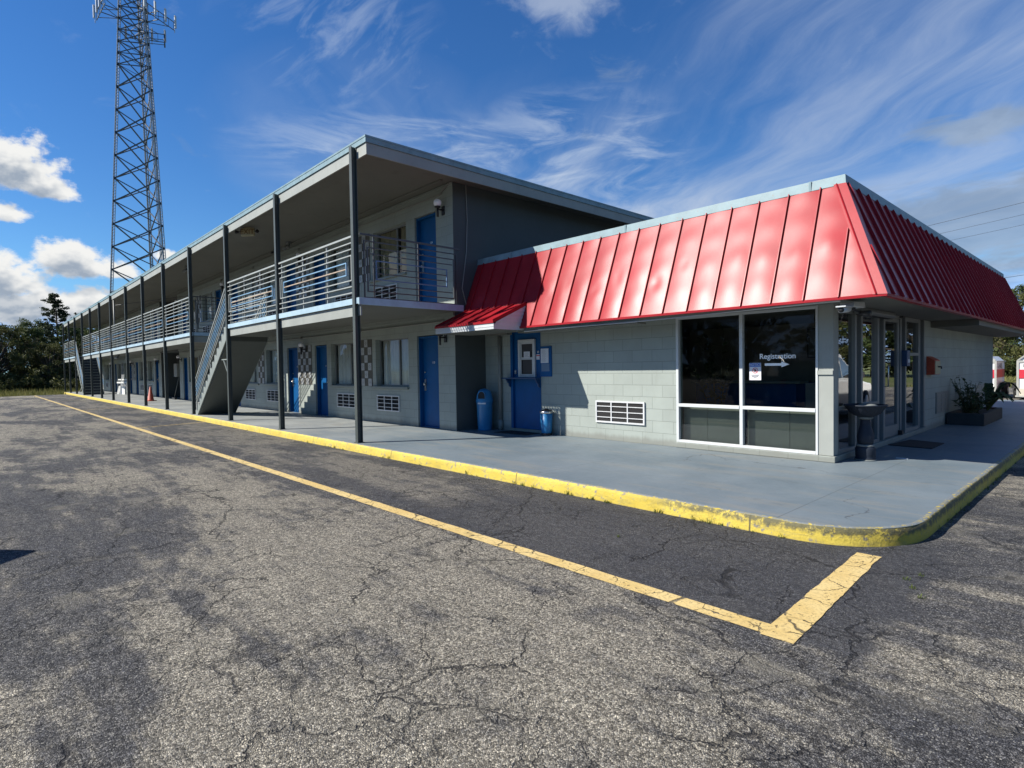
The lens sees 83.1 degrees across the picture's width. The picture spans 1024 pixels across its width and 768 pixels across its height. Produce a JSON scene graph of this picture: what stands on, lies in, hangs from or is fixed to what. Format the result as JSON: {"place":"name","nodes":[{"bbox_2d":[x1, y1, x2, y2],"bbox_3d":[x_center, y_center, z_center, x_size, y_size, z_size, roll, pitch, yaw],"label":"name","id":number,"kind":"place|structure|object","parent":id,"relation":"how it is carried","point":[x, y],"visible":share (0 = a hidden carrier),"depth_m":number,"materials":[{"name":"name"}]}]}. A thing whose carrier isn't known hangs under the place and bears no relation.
{"place":"outdoors","nodes":[
{"label":"outdoors","id":0,"kind":"place"},
{"bbox_2d":[0,388,1023,767],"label":"parking lot","id":1,"kind":"structure","parent":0,"point":[164,602],"depth_m":3.35,"materials":[{"name":"grey asphalt"}]},
{"bbox_2d":[36,396,769,631],"bbox_3d":[-16.907,1.119,22.925,0.144,0.001,53.805,-2,2,-43],"label":"painted line","id":2,"kind":"object","parent":1,"relation":"on","point":[741,620],"visible":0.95,"depth_m":4.56,"materials":[{"name":"yellow paint"}]},
{"bbox_2d":[64,392,1023,546],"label":"kerb","id":3,"kind":"structure","parent":1,"relation":"on","point":[940,514],"depth_m":5.98,"materials":[{"name":"yellow paint"}]},
{"bbox_2d":[232,427,1022,598],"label":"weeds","id":4,"kind":"object","parent":1,"relation":"on","point":[660,511],"visible":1,"depth_m":5.81,"materials":[{"name":"green plant"}]},
{"bbox_2d":[760,552,880,643],"bbox_3d":[2.089,1.345,3.787,0.181,0.001,1.887,1,2,45],"label":"painted line","id":5,"kind":"object","parent":1,"relation":"on","point":[813,610],"visible":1,"depth_m":3.60,"materials":[{"name":"yellow paint"}]},
{"bbox_2d":[993,356,1009,396],"bbox_3d":[18.777,-0.296,23.380,3.710,1.679,1.900,-2,2,-43],"label":"cargo trailer","id":6,"kind":"object","parent":1,"relation":"on","point":[998,370],"visible":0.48,"depth_m":23.08,"materials":[{"name":"silver metal"}]},
{"bbox_2d":[1012,356,1023,397],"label":"cargo trailer","id":7,"kind":"object","parent":1,"relation":"on","point":[1019,383],"visible":0.94,"depth_m":21.60,"materials":[{"name":"white metal"}]},
{"bbox_2d":[0,0,1023,372],"label":"sky","id":8,"kind":"structure","parent":0,"point":[651,108],"materials":[{"name":"blue"}]},
{"bbox_2d":[68,391,1023,528],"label":"walkway","id":9,"kind":"structure","parent":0,"point":[888,487],"depth_m":7.77,"materials":[{"name":"grey concrete"}]},
{"bbox_2d":[117,375,126,393],"bbox_3d":[-26.454,0.029,39.170,1.800,1.334,0.563,0,2,35],"label":"folded barrier","id":10,"kind":"object","parent":9,"relation":"on","point":[121,389],"visible":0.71,"depth_m":39.16,"materials":[{"name":"white plastic"}]},
{"bbox_2d":[148,387,156,400],"bbox_3d":[-17.877,0.490,28.563,0.400,0.705,0.400,0,2,35],"label":"traffic cone","id":11,"kind":"object","parent":9,"relation":"on","point":[150,396],"visible":0.86,"depth_m":28.49,"materials":[{"name":"orange plastic"}]},
{"bbox_2d":[62,134,653,442],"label":"motel building","id":12,"kind":"structure","parent":9,"relation":"on","point":[339,285],"depth_m":14.82,"materials":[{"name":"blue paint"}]},
{"bbox_2d":[115,364,116,391],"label":"door","id":13,"kind":"structure","parent":12,"relation":"in","point":[115,364],"depth_m":43.61,"materials":[{"name":"blue paint"}]},
{"bbox_2d":[119,364,120,378],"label":"window","id":14,"kind":"structure","parent":12,"relation":"in","point":[119,364],"depth_m":42.72,"materials":[{"name":"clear glass"}]},
{"bbox_2d":[130,366,131,393],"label":"door","id":15,"kind":"structure","parent":12,"relation":"in","point":[130,366],"depth_m":39.45,"materials":[{"name":"blue paint"}]},
{"bbox_2d":[135,320,136,343],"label":"door","id":16,"kind":"structure","parent":12,"relation":"in","point":[135,320],"depth_m":37.77,"materials":[{"name":"blue paint"}]},
{"bbox_2d":[136,362,138,394],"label":"door","id":17,"kind":"structure","parent":12,"relation":"in","point":[136,362],"depth_m":37.85,"materials":[{"name":"blue paint"}]},
{"bbox_2d":[141,362,143,379],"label":"window","id":18,"kind":"structure","parent":12,"relation":"in","point":[141,362],"depth_m":36.96,"materials":[{"name":"clear glass"}]},
{"bbox_2d":[148,315,151,333],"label":"window","id":19,"kind":"structure","parent":12,"relation":"in","point":[149,315],"depth_m":35.03,"materials":[{"name":"clear glass"}]},
{"bbox_2d":[150,361,153,380],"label":"window","id":20,"kind":"structure","parent":12,"relation":"in","point":[151,379],"depth_m":35.00,"materials":[{"name":"clear glass"}]},
{"bbox_2d":[154,313,156,339],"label":"door","id":21,"kind":"structure","parent":12,"relation":"in","point":[155,317],"depth_m":33.59,"materials":[{"name":"blue paint"}]},
{"bbox_2d":[156,360,158,396],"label":"door","id":22,"kind":"structure","parent":12,"relation":"in","point":[157,371],"depth_m":33.68,"materials":[{"name":"blue paint"}]},
{"bbox_2d":[182,303,185,333],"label":"door","id":23,"kind":"structure","parent":12,"relation":"in","point":[184,328],"depth_m":29.01,"materials":[{"name":"blue paint"}]},
{"bbox_2d":[184,358,187,399],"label":"door","id":24,"kind":"structure","parent":12,"relation":"in","point":[185,359],"depth_m":29.09,"materials":[{"name":"blue paint"}]},
{"bbox_2d":[193,299,196,322],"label":"window","id":25,"kind":"structure","parent":12,"relation":"in","point":[193,299],"depth_m":27.95,"materials":[{"name":"clear glass"}]},
{"bbox_2d":[195,357,198,381],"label":"window","id":26,"kind":"structure","parent":12,"relation":"in","point":[196,358],"depth_m":27.96,"materials":[{"name":"clear glass"}]},
{"bbox_2d":[205,293,212,319],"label":"window","id":27,"kind":"structure","parent":12,"relation":"in","point":[207,307],"depth_m":26.14,"materials":[{"name":"clear glass"}]},
{"bbox_2d":[207,355,213,378],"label":"window","id":28,"kind":"structure","parent":12,"relation":"in","point":[213,355],"depth_m":26.40,"materials":[{"name":"clear glass"}]},
{"bbox_2d":[216,290,221,331],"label":"door","id":29,"kind":"structure","parent":12,"relation":"in","point":[218,293],"depth_m":24.88,"materials":[{"name":"blue paint"}]},
{"bbox_2d":[232,284,238,322],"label":"door","id":30,"kind":"structure","parent":12,"relation":"in","point":[235,286],"depth_m":23.32,"materials":[{"name":"blue paint"}]},
{"bbox_2d":[235,227,258,236],"bbox_3d":[-7.330,-4.220,15.984,0.703,0.240,0.133,-1,2,5],"label":"ceiling light","id":31,"kind":"object","parent":12,"relation":"hanging from","point":[247,231],"visible":1,"depth_m":15.98,"materials":[{"name":"beige plastic"}]},
{"bbox_2d":[243,278,254,310],"bbox_3d":[-9.906,-3.387,22.004,0.117,1.195,1.620,-2,2,-43],"label":"window","id":32,"kind":"structure","parent":12,"relation":"in","point":[250,285],"depth_m":22.22,"materials":[{"name":"clear glass"}]},
{"bbox_2d":[249,367,256,382],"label":"window","id":33,"kind":"structure","parent":12,"relation":"in","point":[254,377],"depth_m":22.00,"materials":[{"name":"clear glass"}]},
{"bbox_2d":[267,271,275,304],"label":"window","id":34,"kind":"structure","parent":12,"relation":"in","point":[271,273],"depth_m":20.57,"materials":[{"name":"clear glass"}]},
{"bbox_2d":[269,349,277,383],"bbox_3d":[-8.135,-0.615,20.212,0.115,1.195,1.550,-2,2,-43],"label":"window","id":35,"kind":"structure","parent":12,"relation":"in","point":[274,352],"depth_m":20.65,"materials":[{"name":"clear glass"}]},
{"bbox_2d":[286,264,295,311],"bbox_3d":[-7.140,-2.870,18.965,0.150,2.110,0.850,-2,2,-43],"label":"door","id":36,"kind":"structure","parent":12,"relation":"in","point":[291,266],"depth_m":19.16,"materials":[{"name":"blue paint"}]},
{"bbox_2d":[289,348,298,411],"bbox_3d":[-7.096,-0.121,19.040,0.150,2.110,0.850,-2,2,-43],"label":"door","id":37,"kind":"structure","parent":12,"relation":"in","point":[293,352],"depth_m":19.24,"materials":[{"name":"blue paint"}]},
{"bbox_2d":[314,254,325,305],"bbox_3d":[-5.693,-2.850,17.401,0.150,2.110,0.830,-2,2,-43],"label":"door","id":38,"kind":"structure","parent":12,"relation":"in","point":[322,302],"depth_m":17.59,"materials":[{"name":"blue paint"}]},
{"bbox_2d":[316,345,327,415],"bbox_3d":[-5.649,-0.101,17.477,0.150,2.110,0.830,-2,2,-43],"label":"door","id":39,"kind":"structure","parent":12,"relation":"in","point":[321,351],"depth_m":17.67,"materials":[{"name":"blue paint"}]},
{"bbox_2d":[332,244,351,288],"bbox_3d":[-4.650,-3.314,16.324,0.118,1.195,1.620,-2,2,-43],"label":"window","id":40,"kind":"structure","parent":12,"relation":"in","point":[347,260],"depth_m":16.59,"materials":[{"name":"clear glass"}]},
{"bbox_2d":[335,343,353,384],"bbox_3d":[-4.606,-0.566,16.400,0.118,1.195,1.620,-2,2,-43],"label":"window","id":41,"kind":"structure","parent":12,"relation":"in","point":[345,355],"depth_m":16.63,"materials":[{"name":"clear glass"}]},
{"bbox_2d":[377,224,406,277],"bbox_3d":[-2.921,-3.290,14.456,0.117,1.195,1.550,-2,2,-43],"label":"window","id":42,"kind":"structure","parent":12,"relation":"in","point":[393,234],"depth_m":14.62,"materials":[{"name":"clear glass"}]},
{"bbox_2d":[380,338,408,386],"bbox_3d":[-2.877,-0.542,14.532,0.118,1.195,1.550,-2,2,-43],"label":"window","id":43,"kind":"structure","parent":12,"relation":"in","point":[396,358],"depth_m":14.66,"materials":[{"name":"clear glass"}]},
{"bbox_2d":[416,212,436,301],"bbox_3d":[-1.883,-2.797,13.284,0.150,2.110,0.850,-2,2,-43],"label":"door","id":44,"kind":"structure","parent":12,"relation":"in","point":[426,225],"depth_m":13.38,"materials":[{"name":"blue paint"}]},
{"bbox_2d":[419,335,439,427],"bbox_3d":[-1.840,-0.048,13.360,0.150,2.110,0.850,-2,2,-43],"label":"door","id":45,"kind":"structure","parent":12,"relation":"in","point":[428,345],"depth_m":13.49,"materials":[{"name":"blue paint"}]},
{"bbox_2d":[476,388,492,430],"bbox_3d":[-0.601,0.552,12.665,0.376,0.910,0.383,0,2,17],"label":"litter bin","id":46,"kind":"object","parent":9,"relation":"on","point":[484,399],"visible":1,"depth_m":12.53,"materials":[{"name":"blue plastic"}]},
{"bbox_2d":[495,430,539,434],"bbox_3d":[0.093,1.009,11.953,0.460,0.010,0.900,-2,2,-43],"label":"doormat","id":47,"kind":"object","parent":9,"relation":"on","point":[518,432],"visible":1,"depth_m":11.92,"materials":[{"name":"black rubber"}]},
{"bbox_2d":[540,408,552,435],"bbox_3d":[0.674,0.754,11.507,0.302,0.530,0.264,-2,2,-43],"label":"pedal bin","id":48,"kind":"object","parent":9,"relation":"on","point":[546,414],"visible":1,"depth_m":11.43,"materials":[{"name":"blue plastic"}]},
{"bbox_2d":[464,174,1023,462],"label":"office building","id":49,"kind":"structure","parent":9,"relation":"on","point":[620,319],"depth_m":9.57,"materials":[{"name":"paint"}]},
{"bbox_2d":[435,302,526,335],"bbox_3d":[-0.608,-1.310,11.576,1.001,0.562,1.842,-2,2,-43],"label":"canopy","id":50,"kind":"object","parent":49,"relation":"attached to","point":[466,321],"visible":0.92,"depth_m":11.19,"materials":[{"name":"metal"}]},
{"bbox_2d":[501,332,541,432],"bbox_3d":[0.222,-0.057,12.142,0.270,2.130,1.038,-2,2,-43],"label":"door","id":51,"kind":"structure","parent":49,"relation":"attached to","point":[524,381],"depth_m":12.17,"materials":[{"name":"blue paint"}]},
{"bbox_2d":[518,339,535,376],"bbox_3d":[0.311,-0.540,12.101,0.044,0.785,0.500,-2,2,-43],"label":"window","id":52,"kind":"structure","parent":51,"relation":"in","point":[526,366],"depth_m":12.10,"materials":[{"name":"white plastic"}]},
{"bbox_2d":[540,346,551,376],"bbox_3d":[0.687,-0.455,11.652,0.023,0.613,0.307,-2,2,-43],"label":"notice board","id":53,"kind":"object","parent":49,"relation":"attached to","point":[546,359],"visible":1,"depth_m":11.64,"materials":[{"name":"blue paint"}]},
{"bbox_2d":[688,323,733,404],"bbox_3d":[3.597,-0.042,10.266,0.848,2.071,0.796,-1,2,4],"label":"house plant","id":54,"kind":"object","parent":49,"relation":"on","point":[709,363],"visible":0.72,"depth_m":10.23,"materials":[{"name":"green plant"}]},
{"bbox_2d":[676,305,817,454],"bbox_3d":[3.505,-0.062,8.757,0.195,2.048,2.185,-2,2,-43],"label":"shopfront window","id":55,"kind":"structure","parent":49,"relation":"in","point":[783,429],"depth_m":8.70,"materials":[{"name":"black glass"}]},
{"bbox_2d":[691,380,815,436],"bbox_3d":[4.777,0.444,11.136,1.500,1.040,2.050,-2,2,-43],"label":"reception counter","id":56,"kind":"object","parent":49,"relation":"on","point":[777,393],"visible":0.43,"depth_m":10.46,"materials":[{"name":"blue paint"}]},
{"bbox_2d":[749,363,760,379],"bbox_3d":[3.610,-0.185,8.568,0.010,0.256,0.178,-2,2,-43],"label":"notice sign","id":57,"kind":"object","parent":49,"relation":"attached to","point":[754,371],"visible":1,"depth_m":8.57,"materials":[{"name":"white paper"}]},
{"bbox_2d":[760,354,795,366],"bbox_3d":[3.829,-0.342,8.333,0.003,0.202,0.508,-2,2,-43],"label":"registration sign","id":58,"kind":"object","parent":49,"relation":"attached to","point":[781,364],"visible":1,"depth_m":8.34,"materials":[{"name":"white plastic"}]},
{"bbox_2d":[807,328,815,357],"bbox_3d":[5.924,-0.788,11.057,0.040,0.570,0.500,-2,2,-43],"label":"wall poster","id":59,"kind":"object","parent":49,"relation":"attached to","point":[811,342],"depth_m":11.17,"materials":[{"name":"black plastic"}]},
{"bbox_2d":[836,302,871,322],"bbox_3d":[4.225,-0.882,7.147,0.714,0.292,0.231,-2,2,-43],"label":"security camera","id":60,"kind":"object","parent":49,"relation":"attached to","point":[846,307],"visible":1,"depth_m":7.12,"materials":[{"name":"black plastic"}]},
{"bbox_2d":[854,308,895,319],"bbox_3d":[5.534,-1.066,8.777,1.600,0.097,0.139,-2,2,-43],"label":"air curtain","id":61,"kind":"object","parent":49,"relation":"attached to","point":[880,314],"visible":0.67,"depth_m":8.76,"materials":[{"name":"grey metal"}]},
{"bbox_2d":[885,316,904,437],"bbox_3d":[6.374,-0.136,9.667,0.955,2.031,0.111,-2,2,-43],"label":"entrance door","id":62,"kind":"structure","parent":49,"relation":"in","point":[892,325],"depth_m":9.76,"materials":[{"name":"grey glass"}]},
{"bbox_2d":[902,350,909,365],"bbox_3d":[6.845,-0.447,10.029,0.195,0.275,0.085,-2,2,-43],"label":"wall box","id":63,"kind":"object","parent":49,"relation":"attached to","point":[905,357],"visible":1,"depth_m":9.97,"materials":[{"name":"blue paint"}]},
{"bbox_2d":[926,356,941,374],"bbox_3d":[8.258,-0.364,11.256,0.440,0.358,0.214,-2,2,-43],"label":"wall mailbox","id":64,"kind":"object","parent":49,"relation":"attached to","point":[933,366],"depth_m":11.16,"materials":[{"name":"red plastic"}]},
{"bbox_2d":[844,403,887,461],"bbox_3d":[4.879,0.656,7.971,0.524,0.786,0.524,-2,2,-43],"label":"birdbath urn","id":65,"kind":"object","parent":9,"relation":"on","point":[865,448],"visible":1,"depth_m":7.88,"materials":[{"name":"grey stone"}]},
{"bbox_2d":[888,440,943,448],"bbox_3d":[6.611,0.975,9.428,1.000,0.010,0.600,-2,2,-43],"label":"doormat","id":66,"kind":"object","parent":9,"relation":"on","point":[920,444],"visible":1,"depth_m":9.33,"materials":[{"name":"black rubber"}]},
{"bbox_2d":[946,407,1001,425],"bbox_3d":[10.323,0.703,12.858,2.360,0.250,0.630,-2,2,-43],"label":"planter box","id":67,"kind":"object","parent":9,"relation":"on","point":[984,417],"visible":0.86,"depth_m":12.16,"materials":[{"name":"grey concrete"}]},
{"bbox_2d":[950,375,982,412],"bbox_3d":[9.668,0.234,12.376,0.506,0.842,0.674,-2,2,-43],"label":"shrub","id":68,"kind":"object","parent":67,"relation":"on","point":[964,394],"visible":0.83,"depth_m":12.37,"materials":[{"name":"green plant"}]},
{"bbox_2d":[952,398,985,413],"bbox_3d":[9.672,0.481,12.226,0.693,0.360,0.620,-2,2,-43],"label":"shrub","id":69,"kind":"object","parent":67,"relation":"on","point":[968,409],"visible":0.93,"depth_m":12.22,"materials":[{"name":"green plant"}]},
{"bbox_2d":[956,384,998,411],"bbox_3d":[10.255,0.307,12.805,0.816,0.655,0.870,-2,2,-43],"label":"shrub","id":70,"kind":"object","parent":67,"relation":"on","point":[988,399],"visible":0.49,"depth_m":12.71,"materials":[{"name":"green plant"}]},
{"bbox_2d":[984,381,1020,409],"bbox_3d":[11.113,0.274,13.131,1.091,0.697,0.647,-2,2,-43],"label":"banana plant","id":71,"kind":"object","parent":67,"relation":"on","point":[990,387],"visible":0.72,"depth_m":13.09,"materials":[{"name":"green plant"}]},
{"label":"ground","id":72,"kind":"structure","parent":0,"visible":0},
{"bbox_2d":[0,380,28,390],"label":"bush","id":73,"kind":"object","parent":72,"relation":"on","point":[19,384],"visible":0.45,"depth_m":50.77,"materials":[{"name":"green plant"}]},
{"bbox_2d":[0,380,35,391],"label":"bush","id":74,"kind":"object","parent":72,"relation":"on","point":[27,388],"visible":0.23,"depth_m":52.14,"materials":[{"name":"green plant"}]},
{"bbox_2d":[0,324,41,374],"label":"broadleaf tree","id":75,"kind":"object","parent":72,"relation":"on","point":[12,346],"visible":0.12,"depth_m":57.20,"materials":[{"name":"green plant"}]},
{"bbox_2d":[0,322,46,387],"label":"broadleaf tree","id":76,"kind":"object","parent":72,"relation":"on","point":[13,355],"visible":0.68,"depth_m":53.90,"materials":[{"name":"green plant"}]},
{"bbox_2d":[0,363,47,389],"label":"bush","id":77,"kind":"object","parent":72,"relation":"on","point":[19,373],"visible":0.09,"depth_m":54.70,"materials":[{"name":"green plant"}]},
{"bbox_2d":[8,326,57,386],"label":"broadleaf tree","id":78,"kind":"object","parent":72,"relation":"on","point":[37,334],"visible":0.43,"depth_m":55.75,"materials":[{"name":"green plant"}]},
{"bbox_2d":[3,317,65,369],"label":"broadleaf tree","id":79,"kind":"object","parent":72,"relation":"on","point":[39,323],"visible":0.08,"depth_m":62.70,"materials":[{"name":"green plant"}]},
{"bbox_2d":[0,366,74,391],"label":"bush","id":80,"kind":"object","parent":72,"relation":"on","point":[10,381],"visible":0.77,"depth_m":51.59,"materials":[{"name":"green plant"}]},
{"bbox_2d":[5,363,72,389],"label":"bush","id":81,"kind":"object","parent":72,"relation":"on","point":[67,377],"visible":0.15,"depth_m":53.50,"materials":[{"name":"green plant"}]},
{"bbox_2d":[13,341,77,389],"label":"broadleaf tree","id":82,"kind":"object","parent":72,"relation":"on","point":[55,347],"visible":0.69,"depth_m":54.45,"materials":[{"name":"green plant"}]},
{"bbox_2d":[31,367,78,386],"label":"bush","id":83,"kind":"object","parent":72,"relation":"on","point":[53,379],"visible":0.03,"depth_m":55.09,"materials":[{"name":"green plant"}]},
{"bbox_2d":[39,293,79,373],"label":"pine tree","id":84,"kind":"object","parent":72,"relation":"on","point":[61,314],"visible":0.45,"depth_m":61.17,"materials":[{"name":"green plant"}]},
{"bbox_2d":[48,377,80,389],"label":"bush","id":85,"kind":"object","parent":72,"relation":"on","point":[72,382],"visible":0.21,"depth_m":52.87,"materials":[{"name":"green plant"}]},
{"bbox_2d":[50,325,97,376],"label":"broadleaf tree","id":86,"kind":"object","parent":72,"relation":"on","point":[60,338],"visible":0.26,"depth_m":57.83,"materials":[{"name":"green plant"}]},
{"bbox_2d":[58,328,98,380],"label":"broadleaf tree","id":87,"kind":"object","parent":72,"relation":"on","point":[86,331],"visible":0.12,"depth_m":60.06,"materials":[{"name":"green plant"}]},
{"bbox_2d":[93,0,176,292],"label":"radio tower","id":88,"kind":"structure","parent":72,"relation":"on","point":[147,43],"depth_m":88.25,"materials":[{"name":"metal"}]},
{"bbox_2d":[0,375,1015,396],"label":"grass","id":89,"kind":"structure","parent":72,"relation":"on","point":[41,391],"depth_m":47.22,"materials":[{"name":"green plant"}]},
{"bbox_2d":[993,293,1023,368],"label":"broadleaf tree","id":90,"kind":"object","parent":72,"relation":"on","point":[1021,296],"visible":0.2,"depth_m":54.08,"materials":[{"name":"green plant"}]},
{"bbox_2d":[993,292,1023,374],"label":"broadleaf tree","id":91,"kind":"object","parent":72,"relation":"on","point":[998,350],"visible":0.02,"depth_m":57.04,"materials":[{"name":"green plant"}]},
{"bbox_2d":[1004,358,1016,375],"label":"bush","id":92,"kind":"object","parent":72,"relation":"on","point":[1013,370],"visible":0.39,"depth_m":51.42,"materials":[{"name":"green plant"}]},
{"bbox_2d":[1000,343,1023,375],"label":"bush","id":93,"kind":"object","parent":72,"relation":"on","point":[1008,366],"visible":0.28,"depth_m":51.48,"materials":[{"name":"green plant"}]},
{"bbox_2d":[1005,284,1023,357],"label":"broadleaf tree","id":94,"kind":"object","parent":72,"relation":"on","point":[1020,287],"visible":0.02,"depth_m":62.78,"materials":[{"name":"green plant"}]},
{"bbox_3d":[38.677,-5.704,13.916,0.320,12.500,2.400,-2,2,-43],"label":"utility pole","id":95,"kind":"object","parent":72,"relation":"on","visible":0},
{"bbox_2d":[929,202,1023,225],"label":"power line","id":96,"kind":"object","parent":95,"relation":"attached to","point":[978,213],"visible":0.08,"depth_m":35.56,"materials":[{"name":"black plastic"}]}
]}

